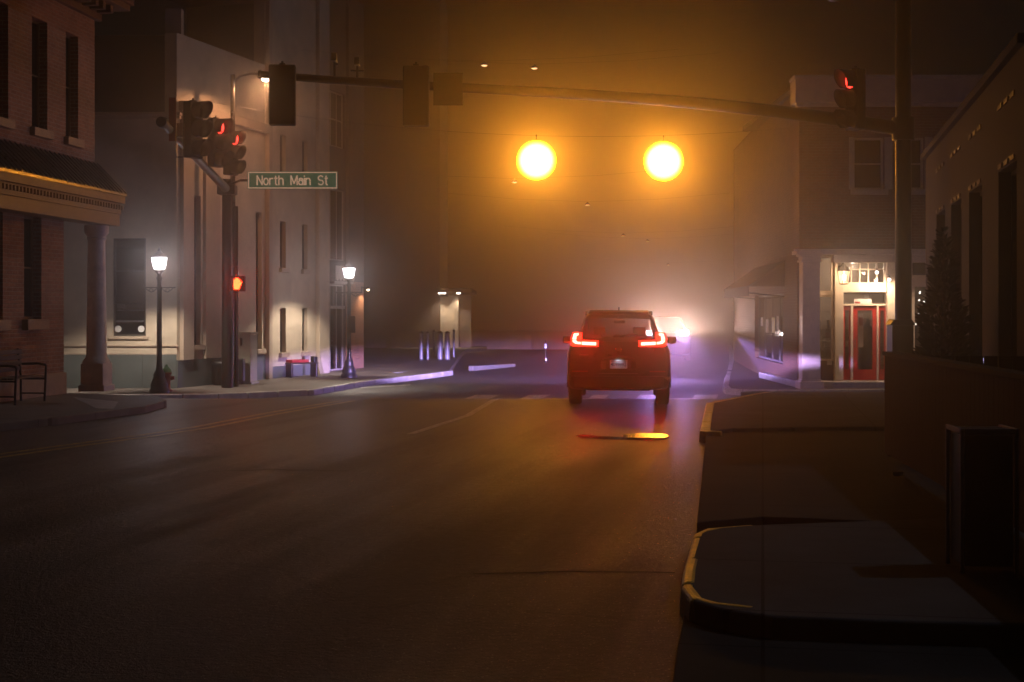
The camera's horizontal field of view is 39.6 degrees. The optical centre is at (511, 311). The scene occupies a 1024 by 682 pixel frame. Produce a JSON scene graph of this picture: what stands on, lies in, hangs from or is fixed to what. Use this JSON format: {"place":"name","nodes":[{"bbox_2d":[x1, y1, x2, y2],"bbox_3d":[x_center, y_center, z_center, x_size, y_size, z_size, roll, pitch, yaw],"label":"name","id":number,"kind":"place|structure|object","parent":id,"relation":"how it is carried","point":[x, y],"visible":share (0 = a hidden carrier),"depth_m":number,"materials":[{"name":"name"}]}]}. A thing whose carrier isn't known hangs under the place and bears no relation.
{"place":"outdoors","nodes":[
{"label":"outdoors","id":0,"kind":"place"},
{"bbox_2d":[0,0,133,401],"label":"brick building","id":1,"kind":"structure","parent":0,"point":[53,176],"depth_m":26.75,"materials":[{"name":"brick"}]},
{"bbox_2d":[0,320,10,330],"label":"window","id":2,"kind":"structure","parent":1,"relation":"in","point":[5,325],"depth_m":24.88,"materials":[{"name":"beige stone"}]},
{"bbox_2d":[0,117,14,129],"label":"window sill","id":3,"kind":"structure","parent":1,"relation":"in","point":[6,123],"depth_m":24.97,"materials":[{"name":"beige stone"}]},
{"bbox_2d":[22,216,48,329],"bbox_3d":[-9.030,-0.720,26.221,0.650,2.100,0.867,0,0,7],"label":"window","id":4,"kind":"structure","parent":1,"relation":"in","point":[28,323],"depth_m":26.39,"materials":[{"name":"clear glass"}]},
{"bbox_2d":[30,20,53,139],"bbox_3d":[-8.990,-4.340,26.453,0.630,2.200,0.799,0,0,7],"label":"window","id":5,"kind":"structure","parent":1,"relation":"in","point":[35,131],"depth_m":26.63,"materials":[{"name":"beige stone"}]},
{"bbox_2d":[64,35,84,148],"bbox_3d":[-8.822,-4.340,27.852,0.630,2.200,0.736,0,0,7],"label":"window","id":6,"kind":"structure","parent":1,"relation":"in","point":[74,142],"depth_m":28.06,"materials":[{"name":"beige stone"}]},
{"bbox_2d":[0,393,166,430],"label":"pavement","id":7,"kind":"structure","parent":0,"point":[49,411],"depth_m":23.29,"materials":[{"name":"concrete"}]},
{"bbox_2d":[0,348,46,404],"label":"park bench","id":8,"kind":"object","parent":7,"relation":"on","point":[6,366],"visible":1,"depth_m":24.95,"materials":[{"name":"black paint"}]},
{"bbox_2d":[73,397,117,408],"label":"ramp","id":9,"kind":"structure","parent":7,"relation":"on","point":[100,404],"depth_m":24.49,"materials":[{"name":"concrete"}]},
{"bbox_2d":[67,346,486,394],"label":"pavement","id":10,"kind":"structure","parent":0,"point":[379,363],"depth_m":44.76,"materials":[{"name":"concrete"}]},
{"bbox_2d":[143,247,175,392],"bbox_3d":[-8.540,0.184,34.440,0.658,3.560,0.473,0,0,-35],"label":"street lamp","id":11,"kind":"object","parent":10,"relation":"on","point":[159,383],"visible":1,"depth_m":34.38,"materials":[{"name":"black metal"}]},
{"bbox_2d":[64,9,268,387],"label":"corner building","id":12,"kind":"structure","parent":10,"relation":"on","point":[172,205],"depth_m":36.95,"materials":[{"name":"beige paint"}]},
{"bbox_2d":[109,238,148,338],"bbox_3d":[-9.906,-0.603,37.005,1.022,2.616,0.530,0,0,0],"label":"window","id":13,"kind":"structure","parent":12,"relation":"in","point":[129,253],"depth_m":36.93,"materials":[{"name":"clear glass"}]},
{"bbox_2d":[194,196,205,349],"bbox_3d":[-8.580,-1.047,37.848,0.610,4.114,0.624,0,0,17],"label":"window","id":14,"kind":"structure","parent":12,"relation":"in","point":[196,347],"depth_m":38.01,"materials":[{"name":"grey glass"}]},
{"bbox_2d":[256,213,265,353],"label":"window","id":15,"kind":"structure","parent":12,"relation":"in","point":[259,351],"depth_m":41.47,"materials":[{"name":"beige stone"}]},
{"bbox_2d":[163,365,174,390],"bbox_3d":[-8.595,1.640,35.386,0.380,0.660,0.300,0,0,0],"label":"fire hydrant","id":16,"kind":"object","parent":10,"relation":"on","point":[168,373],"visible":0.56,"depth_m":35.33,"materials":[{"name":"red metal"}]},
{"bbox_2d":[156,117,236,387],"bbox_3d":[-6.760,-0.742,30.685,0.496,5.423,13.137,0,0,-6],"label":"signal mast","id":17,"kind":"object","parent":10,"relation":"on","point":[226,190],"visible":0.98,"depth_m":36.88,"materials":[{"name":"black metal"}]},
{"bbox_2d":[169,97,176,140],"bbox_3d":[-6.006,-3.413,25.228,0.140,0.775,0.100,0,0,8],"label":"road sign","id":18,"kind":"object","parent":17,"relation":"attached to","point":[172,114],"visible":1,"depth_m":25.18,"materials":[{"name":"grey metal"}]},
{"bbox_2d":[176,123,183,157],"bbox_3d":[-5.952,-3.078,25.488,0.145,0.620,0.020,0,0,0],"label":"hanging sign","id":19,"kind":"object","parent":17,"relation":"hanging from","point":[179,129],"visible":0.96,"depth_m":25.48,"materials":[{"name":"beige paint"}]},
{"bbox_2d":[183,98,212,158],"bbox_3d":[-5.879,-3.466,26.740,0.500,1.135,0.360,0,0,28],"label":"traffic signal","id":20,"kind":"object","parent":17,"relation":"attached to","point":[197,128],"visible":1,"depth_m":26.66,"materials":[{"name":"paint"}]},
{"bbox_2d":[207,116,232,167],"bbox_3d":[-6.392,-3.757,31.258,0.500,1.135,0.360,0,0,28],"label":"traffic signal","id":21,"kind":"object","parent":17,"relation":"attached to","point":[218,156],"visible":1,"depth_m":31.17,"materials":[{"name":"paint"}]},
{"bbox_2d":[223,128,246,175],"bbox_3d":[-6.633,-3.856,34.144,0.500,1.135,0.360,0,0,28],"label":"traffic signal","id":22,"kind":"object","parent":17,"relation":"attached to","point":[235,167],"visible":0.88,"depth_m":34.11,"materials":[{"name":"paint"}]},
{"bbox_2d":[229,276,245,290],"bbox_3d":[-7.095,-0.735,36.840,0.400,0.400,0.320,0,0,0],"label":"pedestrian signal","id":23,"kind":"object","parent":17,"relation":"attached to","point":[237,283],"visible":1,"depth_m":36.69,"materials":[{"name":"paint"}]},
{"bbox_2d":[229,172,337,188],"bbox_3d":[-5.956,-3.397,36.688,2.908,0.448,0.272,0,0,6],"label":"street sign","id":24,"kind":"object","parent":17,"relation":"attached to","point":[291,180],"visible":0.99,"depth_m":36.65,"materials":[{"name":"green metal"}]},
{"bbox_2d":[211,359,220,384],"bbox_3d":[-7.841,1.615,38.400,0.580,0.710,0.571,0,0,0],"label":"litter bin","id":25,"kind":"object","parent":10,"relation":"on","point":[216,370],"visible":0.47,"depth_m":38.17,"materials":[{"name":"black metal"}]},
{"bbox_2d":[234,206,237,386],"bbox_3d":[-7.256,-0.405,37.400,0.124,4.750,0.121,0,0,0],"label":"utility pole","id":26,"kind":"object","parent":10,"relation":"on","point":[235,297],"visible":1,"depth_m":37.35,"materials":[{"name":"brown metal"}]},
{"bbox_2d":[238,359,244,384],"bbox_3d":[-7.480,1.620,38.620,0.415,0.700,0.320,0,0,0],"label":"news box","id":27,"kind":"object","parent":10,"relation":"on","point":[241,370],"visible":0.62,"depth_m":38.46,"materials":[{"name":"black paint"}]},
{"bbox_2d":[238,332,258,383],"bbox_3d":[-7.368,1.260,39.249,0.600,1.420,0.560,0,0,12],"label":"control cabinet","id":28,"kind":"object","parent":10,"relation":"on","point":[247,346],"visible":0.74,"depth_m":38.99,"materials":[{"name":"grey metal"}]},
{"bbox_2d":[230,72,268,385],"bbox_3d":[-6.895,-2.200,37.800,1.225,8.340,0.335,0,0,0],"label":"street light","id":29,"kind":"object","parent":10,"relation":"on","point":[233,79],"visible":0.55,"depth_m":37.74,"materials":[{"name":"grey metal"}]},
{"bbox_2d":[169,0,363,378],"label":"shop building","id":30,"kind":"structure","parent":10,"relation":"on","point":[314,241],"depth_m":45.10,"materials":[{"name":"beige paint"}]},
{"bbox_2d":[280,135,281,171],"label":"window","id":31,"kind":"structure","parent":30,"relation":"in","point":[280,135],"depth_m":42.98,"materials":[{"name":"grey glass"}]},
{"bbox_2d":[279,308,289,357],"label":"window","id":32,"kind":"structure","parent":30,"relation":"in","point":[287,354],"depth_m":42.98,"materials":[{"name":"beige stone"}]},
{"bbox_2d":[279,222,289,272],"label":"window","id":33,"kind":"structure","parent":30,"relation":"in","point":[285,270],"depth_m":42.98,"materials":[{"name":"beige stone"}]},
{"bbox_2d":[301,308,310,355],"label":"window","id":34,"kind":"structure","parent":30,"relation":"in","point":[304,353],"depth_m":44.47,"materials":[{"name":"beige stone"}]},
{"bbox_2d":[301,225,310,273],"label":"window","id":35,"kind":"structure","parent":30,"relation":"in","point":[303,271],"depth_m":44.47,"materials":[{"name":"grey glass"}]},
{"bbox_2d":[301,141,310,190],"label":"window","id":36,"kind":"structure","parent":30,"relation":"in","point":[302,141],"depth_m":44.47,"materials":[{"name":"grey glass"}]},
{"bbox_2d":[330,284,342,370],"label":"shop window","id":37,"kind":"structure","parent":30,"relation":"in","point":[331,285],"depth_m":47.42,"materials":[{"name":"grey glass"}]},
{"bbox_2d":[330,189,342,260],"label":"window","id":38,"kind":"structure","parent":30,"relation":"in","point":[336,196],"depth_m":46.96,"materials":[{"name":"grey glass"}]},
{"bbox_2d":[330,90,342,148],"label":"window","id":39,"kind":"structure","parent":30,"relation":"in","point":[336,99],"depth_m":46.96,"materials":[{"name":"grey glass"}]},
{"bbox_2d":[305,49,674,66],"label":"pendant lamp","id":40,"kind":"object","parent":30,"relation":"hanging from","point":[484,63],"visible":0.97,"depth_m":44.00,"materials":[{"name":"black paint"}]},
{"bbox_2d":[285,356,318,377],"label":"cafe bench","id":41,"kind":"object","parent":10,"relation":"on","point":[313,363],"visible":1,"depth_m":43.11,"materials":[{"name":"red"}]},
{"bbox_2d":[336,260,361,377],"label":"street lamp","id":42,"kind":"object","parent":10,"relation":"on","point":[349,370],"visible":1,"depth_m":42.61,"materials":[{"name":"black metal"}]},
{"bbox_2d":[356,0,476,347],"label":"shop","id":43,"kind":"structure","parent":10,"relation":"on","point":[407,299],"depth_m":64.90,"materials":[{"name":"brown paint"}]},
{"bbox_2d":[373,170,644,182],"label":"pendant lamp","id":44,"kind":"object","parent":43,"relation":"hanging from","point":[514,181],"visible":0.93,"depth_m":52.00,"materials":[{"name":"black paint"}]},
{"bbox_2d":[356,53,712,68],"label":"pendant lamp","id":45,"kind":"object","parent":43,"relation":"hanging from","point":[534,66],"visible":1,"depth_m":46.00,"materials":[{"name":"black paint"}]},
{"bbox_2d":[419,331,423,359],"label":"bollard","id":46,"kind":"object","parent":10,"relation":"on","point":[420,345],"visible":1,"depth_m":52.74,"materials":[{"name":"metal"}]},
{"bbox_2d":[426,331,429,359],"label":"bollard","id":47,"kind":"object","parent":10,"relation":"on","point":[427,345],"visible":1,"depth_m":52.76,"materials":[{"name":"metal"}]},
{"bbox_2d":[437,331,443,359],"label":"bollard","id":48,"kind":"object","parent":10,"relation":"on","point":[439,345],"visible":1,"depth_m":52.72,"materials":[{"name":"metal"}]},
{"bbox_2d":[444,331,450,359],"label":"bollard","id":49,"kind":"object","parent":10,"relation":"on","point":[447,345],"visible":1,"depth_m":52.72,"materials":[{"name":"metal"}]},
{"bbox_2d":[0,329,740,681],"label":"road","id":50,"kind":"structure","parent":0,"point":[362,537],"depth_m":10.87,"materials":[{"name":"grey asphalt"}]},
{"bbox_2d":[0,401,337,454],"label":"lane line","id":51,"kind":"object","parent":50,"relation":"on","point":[164,431],"visible":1,"depth_m":20.19,"materials":[{"name":"yellow paint"}]},
{"bbox_2d":[0,401,351,457],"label":"lane line","id":52,"kind":"object","parent":50,"relation":"on","point":[171,433],"visible":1,"depth_m":20.02,"materials":[{"name":"yellow paint"}]},
{"bbox_2d":[113,370,452,398],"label":"kerb","id":53,"kind":"structure","parent":50,"relation":"on","point":[290,393],"depth_m":35.93,"materials":[{"name":"concrete"}]},
{"bbox_2d":[407,397,526,433],"bbox_3d":[-0.386,1.906,27.672,0.409,0.420,15.896,0,0,6],"label":"lane line","id":54,"kind":"object","parent":50,"relation":"on","point":[477,409],"visible":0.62,"depth_m":22.87,"materials":[{"name":"white paint"}]},
{"bbox_2d":[464,395,497,398],"bbox_3d":[-0.816,2.099,35.000,0.622,0.034,2.908,0,0,8],"label":"crossing bar","id":55,"kind":"object","parent":50,"relation":"on","point":[481,396],"visible":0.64,"depth_m":35.21,"materials":[{"name":"white paint"}]},
{"bbox_2d":[469,364,514,370],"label":"kerb stone","id":56,"kind":"object","parent":50,"relation":"on","point":[480,367],"visible":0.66,"depth_m":49.95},
{"bbox_2d":[471,330,579,348],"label":"wall","id":57,"kind":"structure","parent":50,"relation":"on","point":[512,339],"depth_m":67.78,"materials":[{"name":"beige paint"}]},
{"bbox_2d":[520,395,548,398],"bbox_3d":[0.500,2.099,35.000,0.542,0.034,2.912,0,0,8],"label":"crossing bar","id":58,"kind":"object","parent":50,"relation":"on","point":[536,396],"visible":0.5,"depth_m":35.63,"materials":[{"name":"white paint"}]},
{"bbox_2d":[476,571,674,573],"bbox_3d":[0.403,1.696,9.271,1.317,0.001,0.102,0,0,-2],"label":"tar seam","id":59,"kind":"object","parent":50,"relation":"on","point":[569,571],"visible":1,"depth_m":9.30,"materials":[{"name":"black asphalt"}]},
{"bbox_2d":[522,398,704,398],"bbox_3d":[2.465,1.913,31.369,4.561,0.404,6.904,0,0,0],"label":"stop line","id":60,"kind":"object","parent":50,"relation":"on","point":[612,398],"visible":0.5,"depth_m":28.89,"materials":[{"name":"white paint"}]},
{"bbox_2d":[577,434,661,440],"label":"puddle","id":61,"kind":"object","parent":50,"relation":"on","point":[594,436],"visible":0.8,"depth_m":19.18,"materials":[{"name":"black liquid"}]},
{"bbox_2d":[563,307,676,403],"bbox_3d":[2.080,0.805,27.592,2.260,1.790,4.602,0,0,5],"label":"suv","id":62,"kind":"object","parent":50,"relation":"on","point":[620,350],"visible":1,"depth_m":25.38,"materials":[{"name":"paint"}]},
{"bbox_2d":[623,433,668,439],"bbox_3d":[1.804,1.672,19.130,0.615,0.056,0.340,0,0,0],"label":"trench plate","id":63,"kind":"object","parent":50,"relation":"on","point":[647,436],"visible":1,"depth_m":19.06,"materials":[{"name":"metal"}]},
{"bbox_2d":[653,316,690,360],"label":"oncoming car","id":64,"kind":"object","parent":50,"relation":"on","point":[670,325],"visible":0.52,"depth_m":54.62,"materials":[{"name":"white paint"}]},
{"bbox_2d":[693,395,717,398],"bbox_3d":[4.737,2.099,35.000,0.584,0.034,2.948,0,0,10],"label":"crossing bar","id":65,"kind":"object","parent":50,"relation":"on","point":[707,396],"visible":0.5,"depth_m":35.63,"materials":[{"name":"white paint"}]},
{"bbox_2d":[679,525,752,621],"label":"kerb","id":66,"kind":"structure","parent":50,"relation":"on","point":[689,595],"depth_m":8.02,"materials":[{"name":"yellow paint"}]},
{"bbox_2d":[699,391,772,442],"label":"kerb","id":67,"kind":"structure","parent":50,"relation":"on","point":[705,430],"depth_m":20.08,"materials":[{"name":"yellow paint"}]},
{"bbox_2d":[722,345,884,394],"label":"kerb","id":68,"kind":"structure","parent":50,"relation":"on","point":[729,390],"depth_m":36.38,"materials":[{"name":"concrete"}]},
{"bbox_2d":[95,0,1023,256],"label":"sky","id":69,"kind":"structure","parent":0,"point":[756,46],"materials":[{"name":"orange"}]},
{"bbox_2d":[448,198,733,328],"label":"hills","id":70,"kind":"structure","parent":0,"point":[517,275],"depth_m":177.13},
{"bbox_2d":[710,391,884,432],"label":"pavement","id":71,"kind":"structure","parent":0,"point":[775,411],"depth_m":21.94,"materials":[{"name":"grey concrete"}]},
{"bbox_2d":[258,0,914,353],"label":"signal mast","id":72,"kind":"object","parent":71,"relation":"on","point":[900,126],"visible":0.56,"depth_m":25.20,"materials":[{"name":"black metal"}]},
{"bbox_2d":[269,61,295,125],"bbox_3d":[-4.059,-3.861,25.210,0.470,1.135,0.420,0,0,-4],"label":"traffic signal","id":73,"kind":"object","parent":72,"relation":"attached to","point":[282,93],"visible":1,"depth_m":25.00,"materials":[{"name":"paint"}]},
{"bbox_2d":[331,53,338,75],"bbox_3d":[-3.144,-4.385,25.300,0.115,0.419,0.240,0,0,0],"label":"signal antenna","id":74,"kind":"object","parent":72,"relation":"attached to","point":[334,58],"visible":1,"depth_m":25.27,"materials":[{"name":"grey metal"}]},
{"bbox_2d":[350,57,363,76],"bbox_3d":[-2.753,-4.334,25.300,0.209,0.368,0.239,0,0,37],"label":"detector camera","id":75,"kind":"object","parent":72,"relation":"attached to","point":[357,63],"visible":1,"depth_m":25.28,"materials":[{"name":"grey metal"}]},
{"bbox_2d":[403,62,429,126],"bbox_3d":[-1.688,-3.844,25.210,0.460,1.135,0.420,0,0,2],"label":"traffic signal","id":76,"kind":"object","parent":72,"relation":"attached to","point":[416,94],"visible":1,"depth_m":25.00,"materials":[{"name":"paint"}]},
{"bbox_2d":[433,73,462,104],"bbox_3d":[-1.130,-3.941,25.160,0.520,0.580,0.060,0,0,0],"label":"road sign","id":77,"kind":"object","parent":72,"relation":"attached to","point":[447,88],"visible":1,"depth_m":25.13,"materials":[{"name":"metal"}]},
{"bbox_2d":[834,66,865,130],"bbox_3d":[5.935,-3.783,25.094,0.500,1.135,0.360,0,0,-22],"label":"traffic signal","id":78,"kind":"object","parent":72,"relation":"attached to","point":[851,98],"visible":1,"depth_m":24.99,"materials":[{"name":"paint"}]},
{"bbox_2d":[921,32,1023,357],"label":"dark building","id":79,"kind":"structure","parent":71,"relation":"on","point":[972,154],"depth_m":18.61,"materials":[{"name":"brown brick"}]},
{"bbox_2d":[961,204,961,304],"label":"window","id":80,"kind":"structure","parent":79,"relation":"in","point":[961,204],"depth_m":22.91,"materials":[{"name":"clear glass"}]},
{"bbox_2d":[980,191,981,355],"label":"window","id":81,"kind":"structure","parent":79,"relation":"in","point":[981,191],"depth_m":20.51,"materials":[{"name":"black glass"}]},
{"bbox_2d":[1011,169,1016,355],"bbox_3d":[6.098,-0.340,16.819,0.580,2.780,1.660,0,0,11],"label":"window","id":82,"kind":"structure","parent":79,"relation":"in","point":[1014,173],"depth_m":17.50,"materials":[{"name":"black glass"}]},
{"bbox_2d":[723,345,884,390],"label":"pavement","id":83,"kind":"structure","parent":0,"point":[742,377],"depth_m":39.76,"materials":[{"name":"grey concrete"}]},
{"bbox_2d":[734,75,982,388],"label":"corner shop","id":84,"kind":"structure","parent":83,"relation":"on","point":[814,206],"depth_m":36.97,"materials":[{"name":"beige paint"}]},
{"bbox_2d":[213,102,785,136],"bbox_3d":[-0.200,-5.146,38.000,15.601,0.918,0.007,0,0,0],"label":"span wire","id":85,"kind":"object","parent":84,"relation":"attached to","point":[529,135],"visible":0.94,"depth_m":38.00,"materials":[{"name":"black paint"}]},
{"bbox_2d":[515,135,556,180],"bbox_3d":[0.651,-4.115,38.134,1.120,1.250,0.412,0,0,0],"label":"pendant lamp","id":86,"kind":"object","parent":85,"relation":"hanging from","point":[536,159],"visible":1,"depth_m":37.95,"materials":[{"name":"glass"}]},
{"bbox_2d":[643,135,683,181],"bbox_3d":[4.044,-4.090,38.134,1.120,1.250,0.412,0,0,0],"label":"pendant lamp","id":87,"kind":"object","parent":85,"relation":"hanging from","point":[663,160],"visible":1,"depth_m":37.95,"materials":[{"name":"glass"}]},
{"bbox_2d":[724,260,784,298],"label":"awning","id":88,"kind":"object","parent":84,"relation":"attached to","point":[738,288],"visible":1,"depth_m":40.16,"materials":[{"name":"fabric"}]},
{"bbox_2d":[758,294,782,362],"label":"display window","id":89,"kind":"structure","parent":84,"relation":"in","point":[770,345],"depth_m":43.54,"materials":[{"name":"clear glass"}]},
{"bbox_2d":[820,295,832,360],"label":"shop window","id":90,"kind":"structure","parent":84,"relation":"in","point":[831,296],"depth_m":37.55,"materials":[{"name":"beige wood"}]},
{"bbox_2d":[820,256,832,292],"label":"transom window","id":91,"kind":"structure","parent":84,"relation":"in","point":[831,264],"depth_m":37.55,"materials":[{"name":"beige wood"}]},
{"bbox_2d":[837,263,849,284],"bbox_3d":[8.630,-1.003,37.118,0.344,0.574,0.579,0,0,0],"label":"wall lantern","id":92,"kind":"object","parent":84,"relation":"attached to","point":[842,268],"depth_m":36.95,"materials":[{"name":"white glass"}]},
{"bbox_2d":[820,311,883,365],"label":"shop shelving","id":93,"kind":"object","parent":84,"relation":"on","point":[825,325],"visible":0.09,"depth_m":40.03,"materials":[{"name":"wood"}]},
{"bbox_2d":[858,313,862,346],"bbox_3d":[9.332,0.491,38.052,0.140,0.904,0.016,0,0,0],"label":"hanging banner","id":94,"kind":"object","parent":84,"relation":"hanging from","point":[860,329],"visible":1,"depth_m":38.05,"materials":[{"name":"black glass"}]},
{"bbox_2d":[854,299,871,303],"bbox_3d":[9.257,-0.282,37.533,0.460,0.130,0.017,0,0,0],"label":"shop sign","id":95,"kind":"object","parent":84,"relation":"attached to","point":[862,301],"visible":1,"depth_m":37.53,"materials":[{"name":"white plastic"}]},
{"bbox_2d":[843,263,885,283],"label":"transom window","id":96,"kind":"structure","parent":84,"relation":"in","point":[884,264],"depth_m":37.58,"materials":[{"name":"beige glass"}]},
{"bbox_2d":[843,292,885,303],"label":"transom window","id":97,"kind":"structure","parent":84,"relation":"in","point":[884,293],"depth_m":37.57,"materials":[{"name":"beige wood"}]},
{"bbox_2d":[853,306,875,379],"bbox_3d":[9.318,0.819,37.579,0.625,1.963,0.122,0,0,0],"label":"door","id":98,"kind":"structure","parent":84,"relation":"in","point":[858,374],"depth_m":37.59,"materials":[{"name":"red paint"}]},
{"bbox_2d":[859,318,871,368],"bbox_3d":[9.563,0.871,38.250,0.480,1.400,0.468,0,0,0],"label":"coat display","id":99,"kind":"object","parent":84,"relation":"in","point":[865,356],"visible":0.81,"depth_m":38.06,"materials":[{"name":"black fabric"}]},
{"bbox_2d":[850,138,887,194],"bbox_3d":[9.238,-3.778,37.005,0.960,1.489,0.610,0,0,0],"label":"window","id":100,"kind":"structure","parent":84,"relation":"in","point":[868,152],"depth_m":36.97,"materials":[{"name":"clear glass"}]},
{"bbox_2d":[911,138,925,194],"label":"window","id":101,"kind":"structure","parent":84,"relation":"in","point":[916,145],"depth_m":36.97,"materials":[{"name":"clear glass"}]},
{"bbox_2d":[912,285,925,350],"bbox_3d":[10.988,0.389,37.590,0.829,2.231,0.080,0,0,0],"label":"shop window","id":102,"kind":"structure","parent":84,"relation":"in","point":[913,286],"depth_m":37.55,"materials":[{"name":"beige wood"}]},
{"bbox_2d":[912,263,925,274],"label":"transom window","id":103,"kind":"structure","parent":84,"relation":"in","point":[917,268],"depth_m":37.58,"materials":[{"name":"brown glass"}]},
{"bbox_2d":[697,431,950,532],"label":"driveway","id":104,"kind":"structure","parent":0,"point":[773,478],"depth_m":13.39,"materials":[{"name":"grey concrete"}]},
{"bbox_2d":[673,616,1023,681],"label":"driveway","id":105,"kind":"structure","parent":0,"point":[706,654],"depth_m":6.80,"materials":[{"name":"grey concrete"}]},
{"bbox_2d":[688,518,1023,647],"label":"pavement","id":106,"kind":"structure","parent":0,"point":[890,582],"depth_m":8.00,"materials":[{"name":"grey concrete"}]},
{"bbox_2d":[882,351,1023,532],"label":"wall","id":107,"kind":"structure","parent":106,"relation":"on","point":[928,399],"depth_m":12.60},
{"bbox_2d":[946,424,1018,573],"bbox_3d":[2.834,1.120,8.583,0.342,0.860,0.357,0,0,3],"label":"litter bin","id":108,"kind":"object","parent":106,"relation":"on","point":[982,496],"visible":1,"depth_m":8.42,"materials":[{"name":"metal"}]},
{"bbox_2d":[911,226,983,361],"bbox_3d":[5.614,0.215,18.492,1.306,2.670,1.314,0,0,0],"label":"evergreen shrub","id":109,"kind":"object","parent":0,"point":[956,343],"visible":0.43,"depth_m":18.40,"materials":[{"name":"green plant"}]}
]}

